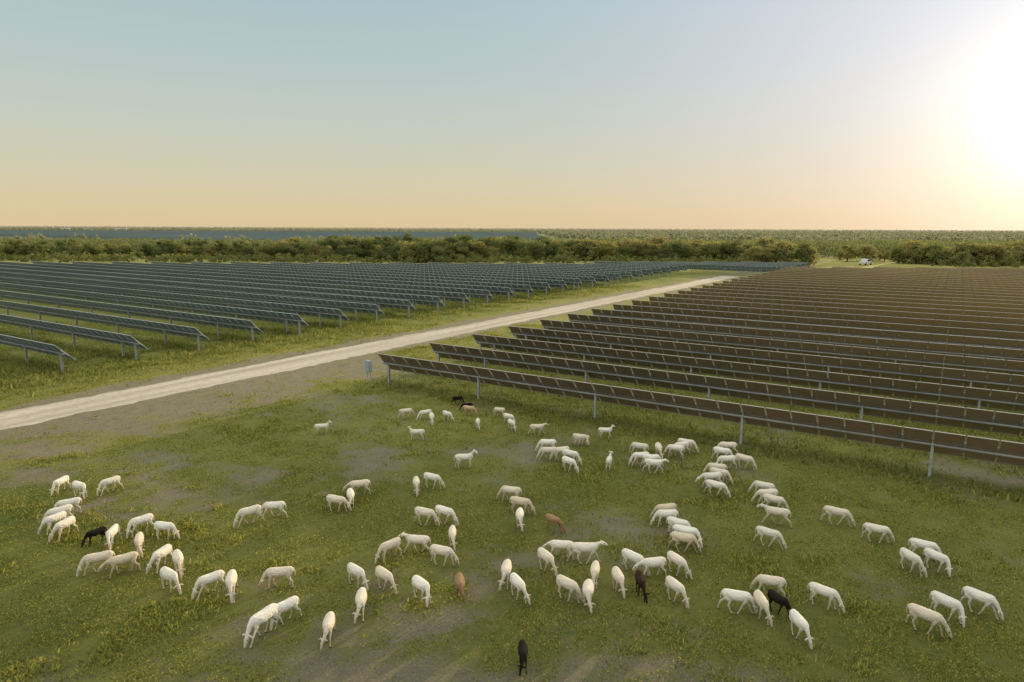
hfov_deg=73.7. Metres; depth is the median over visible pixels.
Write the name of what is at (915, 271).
solar panel row
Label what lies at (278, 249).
tree
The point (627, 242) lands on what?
tree
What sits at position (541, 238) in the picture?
tree
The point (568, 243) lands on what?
tree
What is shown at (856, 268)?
solar panel row
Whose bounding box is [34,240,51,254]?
tree
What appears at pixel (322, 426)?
sheep
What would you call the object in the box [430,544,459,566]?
sheep
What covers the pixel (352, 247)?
tree
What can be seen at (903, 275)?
solar panel row
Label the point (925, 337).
solar panel row
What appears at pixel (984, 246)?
tree
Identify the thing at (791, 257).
tree
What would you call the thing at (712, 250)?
tree
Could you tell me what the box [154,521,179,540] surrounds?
sheep
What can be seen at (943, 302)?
solar panel row
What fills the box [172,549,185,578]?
sheep
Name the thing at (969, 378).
solar panel row
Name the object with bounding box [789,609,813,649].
sheep
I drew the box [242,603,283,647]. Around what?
sheep
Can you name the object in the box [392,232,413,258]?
tree
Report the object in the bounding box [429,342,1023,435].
solar panel row
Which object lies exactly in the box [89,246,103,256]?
tree
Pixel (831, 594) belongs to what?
sheep
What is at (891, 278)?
solar panel row
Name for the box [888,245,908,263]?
tree
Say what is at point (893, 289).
solar panel row
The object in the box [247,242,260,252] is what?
tree
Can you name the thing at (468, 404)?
sheep
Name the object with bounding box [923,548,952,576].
sheep
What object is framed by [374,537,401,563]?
sheep
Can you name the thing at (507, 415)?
sheep
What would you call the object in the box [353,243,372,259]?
tree
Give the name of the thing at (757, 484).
sheep
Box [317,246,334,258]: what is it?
tree
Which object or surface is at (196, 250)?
tree
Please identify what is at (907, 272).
solar panel row
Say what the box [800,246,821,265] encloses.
tree
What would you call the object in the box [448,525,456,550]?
sheep
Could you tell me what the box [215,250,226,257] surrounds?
tree
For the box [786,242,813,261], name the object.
tree
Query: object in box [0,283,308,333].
solar panel row
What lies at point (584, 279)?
solar panel row
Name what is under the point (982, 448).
solar panel row
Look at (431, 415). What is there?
sheep
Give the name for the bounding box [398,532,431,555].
sheep
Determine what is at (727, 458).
sheep
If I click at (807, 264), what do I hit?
solar panel row
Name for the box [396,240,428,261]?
tree
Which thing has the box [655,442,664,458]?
sheep
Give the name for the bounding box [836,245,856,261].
tree
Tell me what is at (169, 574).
sheep
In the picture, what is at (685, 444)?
sheep
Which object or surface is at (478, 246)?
tree
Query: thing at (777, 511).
sheep
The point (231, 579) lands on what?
sheep
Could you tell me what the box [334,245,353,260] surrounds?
tree
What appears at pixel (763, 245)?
tree
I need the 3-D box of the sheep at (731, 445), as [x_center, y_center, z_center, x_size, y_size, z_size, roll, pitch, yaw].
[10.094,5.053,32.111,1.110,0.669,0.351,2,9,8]
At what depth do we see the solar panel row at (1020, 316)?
78.07 m
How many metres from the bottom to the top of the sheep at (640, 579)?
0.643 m
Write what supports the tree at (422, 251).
on the ground at (376, 657)
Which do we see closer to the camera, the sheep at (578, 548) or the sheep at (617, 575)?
the sheep at (617, 575)
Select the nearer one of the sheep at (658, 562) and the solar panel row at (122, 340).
the sheep at (658, 562)
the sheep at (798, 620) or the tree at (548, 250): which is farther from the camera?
the tree at (548, 250)
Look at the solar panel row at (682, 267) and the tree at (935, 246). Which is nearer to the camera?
the solar panel row at (682, 267)
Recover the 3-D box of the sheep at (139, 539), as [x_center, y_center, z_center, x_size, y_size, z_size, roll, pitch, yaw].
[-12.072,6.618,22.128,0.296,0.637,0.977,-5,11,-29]
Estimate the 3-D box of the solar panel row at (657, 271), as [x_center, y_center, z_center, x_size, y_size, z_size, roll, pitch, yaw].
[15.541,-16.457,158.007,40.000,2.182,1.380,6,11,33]
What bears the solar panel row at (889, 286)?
on the ground at (376, 657)
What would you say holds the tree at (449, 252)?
on the ground at (376, 657)
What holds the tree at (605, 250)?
on the ground at (376, 657)
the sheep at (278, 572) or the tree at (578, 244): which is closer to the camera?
the sheep at (278, 572)
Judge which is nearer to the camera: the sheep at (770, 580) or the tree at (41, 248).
the sheep at (770, 580)
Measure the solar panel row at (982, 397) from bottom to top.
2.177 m
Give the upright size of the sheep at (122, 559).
0.669 m
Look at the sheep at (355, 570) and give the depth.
20.05 m
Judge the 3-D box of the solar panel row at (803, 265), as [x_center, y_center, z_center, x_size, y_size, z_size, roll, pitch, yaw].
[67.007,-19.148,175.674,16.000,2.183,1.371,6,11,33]
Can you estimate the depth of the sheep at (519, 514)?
24.00 m
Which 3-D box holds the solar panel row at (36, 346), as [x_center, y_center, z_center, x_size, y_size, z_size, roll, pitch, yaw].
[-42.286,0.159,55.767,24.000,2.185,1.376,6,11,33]
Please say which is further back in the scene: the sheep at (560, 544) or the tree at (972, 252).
the tree at (972, 252)
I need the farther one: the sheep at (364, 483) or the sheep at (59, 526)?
the sheep at (364, 483)
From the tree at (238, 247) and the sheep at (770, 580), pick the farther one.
the tree at (238, 247)
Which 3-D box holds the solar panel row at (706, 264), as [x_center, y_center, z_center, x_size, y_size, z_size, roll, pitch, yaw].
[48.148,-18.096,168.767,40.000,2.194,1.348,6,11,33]
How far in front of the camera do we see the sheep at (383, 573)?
19.85 m
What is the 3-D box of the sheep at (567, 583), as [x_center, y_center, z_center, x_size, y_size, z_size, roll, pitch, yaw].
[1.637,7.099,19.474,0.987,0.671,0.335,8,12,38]
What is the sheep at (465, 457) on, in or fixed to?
on the ground at (376, 657)
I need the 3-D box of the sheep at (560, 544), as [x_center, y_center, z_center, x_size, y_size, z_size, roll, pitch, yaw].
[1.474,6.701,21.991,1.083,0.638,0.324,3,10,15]
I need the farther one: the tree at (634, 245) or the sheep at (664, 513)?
the tree at (634, 245)
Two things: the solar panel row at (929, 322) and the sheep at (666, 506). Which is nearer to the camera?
the sheep at (666, 506)
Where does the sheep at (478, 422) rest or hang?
on the ground at (376, 657)
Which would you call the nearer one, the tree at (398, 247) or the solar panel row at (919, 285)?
the solar panel row at (919, 285)
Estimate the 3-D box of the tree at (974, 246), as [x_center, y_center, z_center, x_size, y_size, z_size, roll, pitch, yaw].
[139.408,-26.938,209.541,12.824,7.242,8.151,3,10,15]
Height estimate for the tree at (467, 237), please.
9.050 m
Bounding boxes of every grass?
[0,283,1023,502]
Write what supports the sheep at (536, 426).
on the ground at (376, 657)
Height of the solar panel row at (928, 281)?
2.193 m
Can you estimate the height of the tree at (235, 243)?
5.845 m
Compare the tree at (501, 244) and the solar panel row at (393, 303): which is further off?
the tree at (501, 244)
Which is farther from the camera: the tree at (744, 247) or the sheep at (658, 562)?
the tree at (744, 247)
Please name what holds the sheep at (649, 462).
on the ground at (376, 657)
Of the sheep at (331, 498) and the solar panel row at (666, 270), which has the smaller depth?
the sheep at (331, 498)
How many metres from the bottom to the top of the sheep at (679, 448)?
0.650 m
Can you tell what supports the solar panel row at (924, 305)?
on the ground at (376, 657)
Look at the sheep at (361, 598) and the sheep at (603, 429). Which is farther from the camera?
the sheep at (603, 429)
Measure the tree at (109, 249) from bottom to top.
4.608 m
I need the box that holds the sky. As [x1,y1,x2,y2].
[0,0,1023,230]
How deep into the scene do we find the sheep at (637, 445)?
31.79 m
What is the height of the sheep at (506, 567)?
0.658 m
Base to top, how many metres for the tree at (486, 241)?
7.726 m
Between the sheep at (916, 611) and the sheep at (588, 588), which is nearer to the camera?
the sheep at (916, 611)
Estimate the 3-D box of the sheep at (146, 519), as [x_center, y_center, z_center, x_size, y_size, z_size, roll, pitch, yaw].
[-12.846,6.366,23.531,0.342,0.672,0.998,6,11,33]
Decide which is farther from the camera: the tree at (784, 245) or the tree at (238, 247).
the tree at (238, 247)
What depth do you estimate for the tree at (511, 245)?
223.31 m
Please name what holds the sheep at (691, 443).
on the ground at (376, 657)
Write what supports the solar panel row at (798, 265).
on the ground at (376, 657)
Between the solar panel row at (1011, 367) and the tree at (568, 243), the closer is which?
the solar panel row at (1011, 367)
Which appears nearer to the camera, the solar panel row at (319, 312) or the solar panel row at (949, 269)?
the solar panel row at (319, 312)
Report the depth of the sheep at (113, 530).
22.50 m
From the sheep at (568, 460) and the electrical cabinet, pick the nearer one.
the sheep at (568, 460)
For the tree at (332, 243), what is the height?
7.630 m
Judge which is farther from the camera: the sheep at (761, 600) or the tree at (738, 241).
the tree at (738, 241)
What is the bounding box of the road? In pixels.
[0,276,736,429]
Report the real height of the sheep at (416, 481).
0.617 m
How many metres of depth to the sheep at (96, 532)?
22.76 m
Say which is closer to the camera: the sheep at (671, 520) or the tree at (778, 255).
the sheep at (671, 520)
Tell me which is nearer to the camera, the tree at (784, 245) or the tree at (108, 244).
the tree at (784, 245)
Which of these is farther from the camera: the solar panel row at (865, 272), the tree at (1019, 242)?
the tree at (1019, 242)
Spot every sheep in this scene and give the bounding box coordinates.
[37,511,66,535]
[41,504,72,526]
[48,516,78,542]
[49,475,70,495]
[54,497,81,512]
[72,480,87,498]
[76,550,115,576]
[81,526,106,546]
[96,475,123,496]
[97,551,140,578]
[104,524,121,549]
[125,513,155,538]
[134,532,144,557]
[146,544,171,573]
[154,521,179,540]
[160,566,183,594]
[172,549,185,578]
[191,570,224,599]
[225,569,237,603]
[233,504,264,528]
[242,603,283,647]
[258,501,287,518]
[259,566,295,589]
[269,596,301,630]
[314,420,331,434]
[319,611,335,648]
[326,494,351,512]
[343,479,370,495]
[347,488,354,508]
[347,562,368,590]
[352,587,366,623]
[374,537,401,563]
[375,565,397,594]
[398,408,414,417]
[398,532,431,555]
[407,426,424,440]
[412,575,431,606]
[413,476,419,496]
[414,506,439,526]
[416,409,431,419]
[423,472,444,489]
[429,412,433,425]
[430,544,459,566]
[435,505,458,525]
[443,410,454,421]
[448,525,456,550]
[451,396,463,404]
[454,449,477,468]
[455,572,466,602]
[459,403,472,409]
[462,405,477,415]
[476,418,480,430]
[493,407,504,416]
[496,485,521,501]
[498,559,511,590]
[503,413,515,423]
[508,419,516,430]
[509,496,535,515]
[510,572,530,604]
[515,507,524,531]
[517,639,527,675]
[528,423,547,434]
[535,439,556,451]
[536,447,558,460]
[537,547,558,576]
[542,540,573,560]
[545,513,565,533]
[549,446,569,460]
[556,574,583,603]
[562,449,581,464]
[562,456,578,472]
[567,540,607,564]
[572,433,588,445]
[574,435,589,444]
[582,579,594,613]
[590,560,599,589]
[598,425,614,438]
[606,451,613,471]
[611,566,627,598]
[621,548,649,574]
[628,452,648,465]
[629,442,648,454]
[632,557,666,577]
[635,570,648,602]
[640,454,663,468]
[642,458,668,473]
[650,503,676,521]
[650,509,678,527]
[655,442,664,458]
[663,444,684,458]
[665,576,689,608]
[666,516,690,532]
[667,531,701,552]
[667,551,692,579]
[672,524,702,547]
[674,441,689,455]
[677,438,698,452]
[695,472,722,487]
[702,463,726,473]
[704,479,730,497]
[709,467,732,484]
[711,446,732,461]
[714,442,737,454]
[715,455,736,469]
[717,588,757,613]
[734,453,756,470]
[748,480,774,492]
[750,574,786,596]
[751,489,778,504]
[753,526,786,549]
[753,590,773,626]
[756,504,791,528]
[762,493,788,508]
[767,589,791,618]
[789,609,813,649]
[808,582,844,612]
[820,505,855,526]
[861,522,894,543]
[899,547,927,577]
[906,603,951,637]
[908,538,941,559]
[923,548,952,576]
[929,590,966,627]
[960,586,1003,619]
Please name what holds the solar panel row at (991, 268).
on the ground at (376, 657)
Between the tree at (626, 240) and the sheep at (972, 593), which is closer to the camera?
the sheep at (972, 593)
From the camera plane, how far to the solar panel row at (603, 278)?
139.12 m
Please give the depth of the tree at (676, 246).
220.03 m
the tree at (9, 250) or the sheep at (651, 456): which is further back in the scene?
the tree at (9, 250)
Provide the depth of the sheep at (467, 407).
38.66 m
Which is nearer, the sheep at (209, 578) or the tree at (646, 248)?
the sheep at (209, 578)
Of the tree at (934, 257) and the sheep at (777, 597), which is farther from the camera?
the tree at (934, 257)
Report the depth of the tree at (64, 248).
219.24 m
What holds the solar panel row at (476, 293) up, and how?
on the ground at (376, 657)
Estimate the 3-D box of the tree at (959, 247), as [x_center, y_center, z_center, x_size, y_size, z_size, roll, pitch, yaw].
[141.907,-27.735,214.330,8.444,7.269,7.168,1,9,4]
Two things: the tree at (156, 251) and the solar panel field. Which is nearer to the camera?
the tree at (156, 251)
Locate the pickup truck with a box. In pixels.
[859,259,871,264]
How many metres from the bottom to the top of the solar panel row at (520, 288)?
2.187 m
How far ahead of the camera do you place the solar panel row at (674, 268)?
159.25 m
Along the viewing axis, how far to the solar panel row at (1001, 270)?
150.84 m
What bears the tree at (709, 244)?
on the ground at (376, 657)
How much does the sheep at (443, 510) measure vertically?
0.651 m
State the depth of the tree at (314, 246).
227.56 m
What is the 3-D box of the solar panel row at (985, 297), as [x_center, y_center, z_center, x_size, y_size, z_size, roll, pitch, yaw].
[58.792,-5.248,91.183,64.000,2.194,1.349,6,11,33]
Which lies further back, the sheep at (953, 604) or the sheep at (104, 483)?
the sheep at (104, 483)
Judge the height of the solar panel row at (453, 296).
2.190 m
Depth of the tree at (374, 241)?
221.09 m
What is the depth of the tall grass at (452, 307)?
52.45 m
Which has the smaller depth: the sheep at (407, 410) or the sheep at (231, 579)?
the sheep at (231, 579)
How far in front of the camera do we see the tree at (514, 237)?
239.91 m
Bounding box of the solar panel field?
[0,230,539,241]
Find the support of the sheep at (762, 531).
on the ground at (376, 657)
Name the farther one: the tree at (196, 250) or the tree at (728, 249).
the tree at (196, 250)
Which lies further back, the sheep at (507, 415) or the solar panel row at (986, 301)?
the solar panel row at (986, 301)
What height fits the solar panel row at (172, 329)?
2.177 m
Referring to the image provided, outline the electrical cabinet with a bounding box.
[365,360,371,381]
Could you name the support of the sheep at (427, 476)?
on the ground at (376, 657)
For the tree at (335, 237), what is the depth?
231.92 m
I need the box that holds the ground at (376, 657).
[0,227,1023,681]
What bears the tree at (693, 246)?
on the ground at (376, 657)
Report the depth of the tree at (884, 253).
228.46 m
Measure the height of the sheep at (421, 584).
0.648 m
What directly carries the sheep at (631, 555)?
on the ground at (376, 657)
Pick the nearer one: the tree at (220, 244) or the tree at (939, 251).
the tree at (939, 251)
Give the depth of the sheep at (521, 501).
25.24 m
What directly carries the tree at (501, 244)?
on the ground at (376, 657)
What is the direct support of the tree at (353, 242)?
on the ground at (376, 657)
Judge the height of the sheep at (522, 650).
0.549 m
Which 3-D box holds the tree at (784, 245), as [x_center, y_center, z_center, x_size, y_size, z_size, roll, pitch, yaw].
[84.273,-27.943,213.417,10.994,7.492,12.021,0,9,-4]
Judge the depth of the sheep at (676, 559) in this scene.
20.79 m
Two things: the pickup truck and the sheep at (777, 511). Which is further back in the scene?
the pickup truck
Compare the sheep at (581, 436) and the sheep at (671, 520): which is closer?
the sheep at (671, 520)
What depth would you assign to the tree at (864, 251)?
228.31 m
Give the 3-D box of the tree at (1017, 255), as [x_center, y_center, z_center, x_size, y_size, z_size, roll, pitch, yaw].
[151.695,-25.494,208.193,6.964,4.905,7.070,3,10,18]
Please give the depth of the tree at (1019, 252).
211.62 m
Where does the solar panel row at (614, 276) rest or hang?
on the ground at (376, 657)
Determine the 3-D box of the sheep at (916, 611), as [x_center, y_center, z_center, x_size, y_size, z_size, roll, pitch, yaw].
[10.966,7.380,17.975,1.086,0.685,0.358,9,13,42]
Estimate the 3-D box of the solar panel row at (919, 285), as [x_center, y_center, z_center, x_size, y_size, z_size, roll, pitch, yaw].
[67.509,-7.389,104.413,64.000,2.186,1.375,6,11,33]
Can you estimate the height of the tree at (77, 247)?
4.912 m
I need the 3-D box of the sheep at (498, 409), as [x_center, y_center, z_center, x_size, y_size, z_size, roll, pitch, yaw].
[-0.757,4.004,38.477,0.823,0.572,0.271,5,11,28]
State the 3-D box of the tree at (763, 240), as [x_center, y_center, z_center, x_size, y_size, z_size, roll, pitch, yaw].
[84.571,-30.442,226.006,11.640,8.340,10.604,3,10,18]
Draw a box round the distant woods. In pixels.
[0,226,1023,232]
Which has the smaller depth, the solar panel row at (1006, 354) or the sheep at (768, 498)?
the sheep at (768, 498)
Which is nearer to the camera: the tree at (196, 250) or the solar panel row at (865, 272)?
the solar panel row at (865, 272)
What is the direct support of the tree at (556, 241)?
on the ground at (376, 657)
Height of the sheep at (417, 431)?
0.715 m
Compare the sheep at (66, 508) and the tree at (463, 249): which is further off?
the tree at (463, 249)
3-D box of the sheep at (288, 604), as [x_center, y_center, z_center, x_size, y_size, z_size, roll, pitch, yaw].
[-6.112,7.269,18.272,0.304,0.660,0.978,6,11,33]
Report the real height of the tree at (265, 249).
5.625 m
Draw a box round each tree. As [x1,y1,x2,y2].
[0,238,28,255]
[1,244,17,256]
[14,244,35,254]
[33,244,54,257]
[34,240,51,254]
[52,239,80,256]
[55,244,73,258]
[63,239,81,244]
[74,244,85,258]
[78,242,99,256]
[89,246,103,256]
[102,245,122,257]
[103,243,119,255]
[116,243,134,256]
[117,245,132,258]
[134,242,160,257]
[151,240,172,255]
[151,247,164,256]
[163,242,180,254]
[173,244,190,255]
[178,239,193,253]
[185,239,207,251]
[189,245,205,256]
[201,244,221,256]
[212,239,233,257]
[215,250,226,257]
[226,247,238,255]
[230,240,245,251]
[235,244,246,252]
[237,244,257,258]
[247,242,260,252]
[252,243,276,258]
[267,243,296,260]
[270,239,296,257]
[285,237,313,257]
[290,242,309,255]
[295,245,314,257]
[306,243,319,258]
[315,235,337,247]
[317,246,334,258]
[324,237,352,259]
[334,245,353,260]
[337,234,362,256]
[347,245,362,257]
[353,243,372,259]
[356,235,387,260]
[368,245,385,257]
[373,246,400,261]
[375,236,396,249]
[389,245,406,260]
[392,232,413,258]
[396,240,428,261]
[412,241,437,262]
[413,237,421,244]
[420,240,444,256]
[429,245,453,262]
[436,236,460,255]
[439,241,459,257]
[450,233,473,255]
[451,245,473,258]
[459,240,492,260]
[476,237,495,245]
[482,246,500,261]
[484,236,524,260]
[496,239,524,260]
[500,234,519,240]
[517,241,531,254]
[521,240,545,260]
[528,235,556,255]
[540,239,560,259]
[548,238,563,254]
[555,247,573,259]
[556,241,575,257]
[568,238,596,260]
[579,247,593,260]
[585,240,601,259]
[587,240,622,259]
[592,240,618,258]
[595,236,614,258]
[611,244,631,260]
[616,237,640,245]
[620,238,645,257]
[625,240,656,260]
[632,240,657,260]
[646,243,661,260]
[649,235,676,259]
[654,240,691,261]
[679,242,703,259]
[690,241,725,260]
[699,245,723,258]
[713,240,743,259]
[725,239,741,258]
[732,244,752,257]
[738,245,774,261]
[750,241,773,259]
[753,236,779,250]
[766,240,795,262]
[774,244,796,259]
[774,251,785,262]
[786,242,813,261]
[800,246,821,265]
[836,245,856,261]
[854,243,878,261]
[877,249,890,261]
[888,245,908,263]
[897,238,929,261]
[900,243,928,262]
[904,245,924,263]
[920,241,953,263]
[920,247,954,263]
[926,253,946,264]
[944,241,989,264]
[948,252,971,265]
[951,241,971,262]
[958,247,982,265]
[963,243,1002,263]
[976,243,1014,265]
[997,250,1022,264]
[1001,239,1023,250]
[1010,246,1023,264]
[1012,248,1023,263]
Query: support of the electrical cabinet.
on the ground at (376, 657)
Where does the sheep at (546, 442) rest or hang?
on the ground at (376, 657)
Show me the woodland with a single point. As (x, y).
(825, 247)
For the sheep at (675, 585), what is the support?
on the ground at (376, 657)
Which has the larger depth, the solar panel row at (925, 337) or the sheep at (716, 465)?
the solar panel row at (925, 337)
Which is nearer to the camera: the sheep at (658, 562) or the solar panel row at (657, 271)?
the sheep at (658, 562)
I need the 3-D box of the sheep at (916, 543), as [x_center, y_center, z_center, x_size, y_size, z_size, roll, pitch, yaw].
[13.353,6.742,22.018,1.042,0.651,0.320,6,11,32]
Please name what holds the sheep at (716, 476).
on the ground at (376, 657)
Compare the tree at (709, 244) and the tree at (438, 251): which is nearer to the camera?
the tree at (438, 251)
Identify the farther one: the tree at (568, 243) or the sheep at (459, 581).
the tree at (568, 243)
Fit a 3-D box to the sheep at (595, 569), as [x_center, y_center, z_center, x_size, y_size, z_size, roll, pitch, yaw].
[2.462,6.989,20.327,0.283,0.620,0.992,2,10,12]
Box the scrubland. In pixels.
[0,227,1023,243]
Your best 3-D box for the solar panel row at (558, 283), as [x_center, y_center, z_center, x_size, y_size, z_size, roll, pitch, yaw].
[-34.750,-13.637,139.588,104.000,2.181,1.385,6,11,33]
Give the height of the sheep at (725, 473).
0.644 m
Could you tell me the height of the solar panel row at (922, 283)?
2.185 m
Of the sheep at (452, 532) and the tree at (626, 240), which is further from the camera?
the tree at (626, 240)
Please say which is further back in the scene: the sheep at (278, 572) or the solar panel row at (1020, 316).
the solar panel row at (1020, 316)
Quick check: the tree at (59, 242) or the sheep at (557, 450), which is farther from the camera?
the tree at (59, 242)
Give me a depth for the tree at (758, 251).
207.52 m
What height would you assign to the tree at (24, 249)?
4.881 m
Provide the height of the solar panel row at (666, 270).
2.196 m
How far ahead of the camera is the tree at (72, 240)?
237.59 m
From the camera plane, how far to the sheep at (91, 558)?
20.77 m
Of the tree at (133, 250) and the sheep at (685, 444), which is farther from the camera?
the tree at (133, 250)
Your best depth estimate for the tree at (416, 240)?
219.23 m
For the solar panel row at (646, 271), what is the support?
on the ground at (376, 657)
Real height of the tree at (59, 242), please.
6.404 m
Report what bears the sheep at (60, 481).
on the ground at (376, 657)
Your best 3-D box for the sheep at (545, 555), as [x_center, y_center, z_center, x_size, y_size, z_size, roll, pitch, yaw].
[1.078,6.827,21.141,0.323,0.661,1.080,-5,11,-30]
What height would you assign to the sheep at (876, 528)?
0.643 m
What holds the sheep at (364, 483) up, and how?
on the ground at (376, 657)
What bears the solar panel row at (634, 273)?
on the ground at (376, 657)
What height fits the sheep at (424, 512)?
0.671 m
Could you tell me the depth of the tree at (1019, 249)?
210.77 m
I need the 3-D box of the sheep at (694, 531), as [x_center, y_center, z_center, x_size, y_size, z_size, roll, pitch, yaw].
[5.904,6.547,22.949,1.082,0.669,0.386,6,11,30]
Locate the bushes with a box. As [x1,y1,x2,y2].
[0,251,1023,266]
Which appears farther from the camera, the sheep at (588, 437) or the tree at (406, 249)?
the tree at (406, 249)
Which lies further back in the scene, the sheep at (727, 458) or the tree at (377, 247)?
the tree at (377, 247)
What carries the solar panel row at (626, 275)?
on the ground at (376, 657)
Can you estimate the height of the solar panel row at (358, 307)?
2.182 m
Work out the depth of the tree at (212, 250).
229.68 m
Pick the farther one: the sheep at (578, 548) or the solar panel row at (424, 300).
the solar panel row at (424, 300)
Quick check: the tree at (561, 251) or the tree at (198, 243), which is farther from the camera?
the tree at (198, 243)
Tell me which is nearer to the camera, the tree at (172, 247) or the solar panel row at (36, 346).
the solar panel row at (36, 346)
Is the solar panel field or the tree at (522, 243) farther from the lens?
the solar panel field
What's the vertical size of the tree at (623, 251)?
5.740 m
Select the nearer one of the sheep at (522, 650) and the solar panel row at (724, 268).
the sheep at (522, 650)
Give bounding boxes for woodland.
[0,235,1023,258]
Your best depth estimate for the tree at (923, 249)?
218.00 m
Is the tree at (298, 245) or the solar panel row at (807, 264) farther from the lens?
the tree at (298, 245)
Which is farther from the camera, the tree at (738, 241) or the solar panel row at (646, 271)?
the tree at (738, 241)
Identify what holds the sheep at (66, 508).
on the ground at (376, 657)
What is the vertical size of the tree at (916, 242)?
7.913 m
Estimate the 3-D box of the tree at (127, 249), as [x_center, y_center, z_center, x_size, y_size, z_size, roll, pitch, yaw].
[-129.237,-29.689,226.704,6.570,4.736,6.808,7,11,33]
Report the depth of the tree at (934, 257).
207.11 m
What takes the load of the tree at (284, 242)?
on the ground at (376, 657)
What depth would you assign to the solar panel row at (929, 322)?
69.33 m
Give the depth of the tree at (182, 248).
233.34 m
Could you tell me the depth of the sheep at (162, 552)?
21.01 m
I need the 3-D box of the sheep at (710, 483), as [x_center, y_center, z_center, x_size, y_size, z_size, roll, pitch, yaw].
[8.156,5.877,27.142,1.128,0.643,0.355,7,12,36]
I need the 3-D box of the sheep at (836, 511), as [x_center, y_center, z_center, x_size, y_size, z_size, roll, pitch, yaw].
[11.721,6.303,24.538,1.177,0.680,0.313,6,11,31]
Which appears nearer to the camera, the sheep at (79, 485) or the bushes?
the sheep at (79, 485)
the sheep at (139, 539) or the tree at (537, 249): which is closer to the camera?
the sheep at (139, 539)
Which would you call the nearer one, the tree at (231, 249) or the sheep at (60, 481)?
the sheep at (60, 481)
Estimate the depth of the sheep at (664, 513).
24.24 m
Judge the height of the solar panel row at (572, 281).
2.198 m
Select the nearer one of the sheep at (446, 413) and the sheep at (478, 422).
the sheep at (478, 422)
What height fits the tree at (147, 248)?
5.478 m
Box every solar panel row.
[0,261,469,308]
[0,264,443,311]
[0,268,415,315]
[0,272,384,322]
[0,277,348,326]
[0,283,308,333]
[0,290,262,339]
[0,300,209,349]
[0,314,147,360]
[0,334,75,371]
[31,261,492,303]
[71,261,514,301]
[110,261,533,296]
[150,261,550,294]
[191,262,567,292]
[230,262,582,290]
[270,262,596,287]
[309,262,609,284]
[349,262,621,284]
[377,353,1023,476]
[388,262,632,282]
[427,262,642,280]
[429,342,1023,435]
[466,262,652,279]
[472,334,1023,411]
[506,263,662,277]
[508,326,1023,392]
[540,319,1023,376]
[545,263,670,275]
[567,313,1023,363]
[584,263,679,275]
[591,308,1023,354]
[594,261,786,273]
[612,304,1023,344]
[623,263,686,273]
[631,261,789,269]
[631,300,1023,335]
[648,296,1023,327]
[664,293,1023,321]
[667,261,796,271]
[678,290,1023,316]
[690,287,1023,310]
[702,285,1023,307]
[704,261,800,266]
[713,283,1023,303]
[723,281,1023,299]
[732,279,1023,296]
[740,277,1023,293]
[742,262,805,266]
[748,275,1023,289]
[755,274,1023,287]
[762,273,1023,285]
[768,271,1023,282]
[774,270,1023,281]
[777,262,809,266]
[780,269,1023,279]
[785,267,1023,277]
[790,266,1023,275]
[832,267,1022,274]
[874,267,1023,273]
[915,267,1023,272]
[957,267,1023,269]
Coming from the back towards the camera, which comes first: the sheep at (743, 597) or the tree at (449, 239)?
the tree at (449, 239)
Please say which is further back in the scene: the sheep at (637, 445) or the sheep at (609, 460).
the sheep at (637, 445)
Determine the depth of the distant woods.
1999.99 m
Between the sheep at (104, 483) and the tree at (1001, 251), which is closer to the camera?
the sheep at (104, 483)
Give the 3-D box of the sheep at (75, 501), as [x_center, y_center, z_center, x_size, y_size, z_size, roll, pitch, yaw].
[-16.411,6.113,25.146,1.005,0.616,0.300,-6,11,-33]
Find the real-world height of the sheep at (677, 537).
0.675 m
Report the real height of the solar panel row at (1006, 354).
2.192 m
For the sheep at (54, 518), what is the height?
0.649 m
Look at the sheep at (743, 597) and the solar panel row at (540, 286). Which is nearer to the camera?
the sheep at (743, 597)
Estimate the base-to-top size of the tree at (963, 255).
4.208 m
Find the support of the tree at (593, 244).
on the ground at (376, 657)
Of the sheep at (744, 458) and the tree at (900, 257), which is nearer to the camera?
the sheep at (744, 458)
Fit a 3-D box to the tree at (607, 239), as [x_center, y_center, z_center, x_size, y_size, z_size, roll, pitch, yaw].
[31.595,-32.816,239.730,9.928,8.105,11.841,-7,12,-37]
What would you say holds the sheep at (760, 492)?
on the ground at (376, 657)
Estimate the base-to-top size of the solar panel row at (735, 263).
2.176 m
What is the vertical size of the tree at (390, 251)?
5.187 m
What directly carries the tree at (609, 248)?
on the ground at (376, 657)
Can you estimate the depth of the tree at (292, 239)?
234.75 m
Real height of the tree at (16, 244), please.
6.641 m
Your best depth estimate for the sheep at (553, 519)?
23.81 m
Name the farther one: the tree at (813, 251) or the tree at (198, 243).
the tree at (198, 243)
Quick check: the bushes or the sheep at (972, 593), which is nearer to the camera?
the sheep at (972, 593)
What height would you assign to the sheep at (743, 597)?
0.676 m
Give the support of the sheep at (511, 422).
on the ground at (376, 657)
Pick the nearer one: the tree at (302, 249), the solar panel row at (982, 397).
the solar panel row at (982, 397)
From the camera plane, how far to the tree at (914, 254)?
213.36 m
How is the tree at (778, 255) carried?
on the ground at (376, 657)
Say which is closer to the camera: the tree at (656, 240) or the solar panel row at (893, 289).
the solar panel row at (893, 289)
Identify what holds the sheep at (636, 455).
on the ground at (376, 657)
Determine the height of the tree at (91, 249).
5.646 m
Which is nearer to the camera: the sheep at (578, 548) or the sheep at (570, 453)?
the sheep at (578, 548)
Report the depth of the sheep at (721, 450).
31.17 m

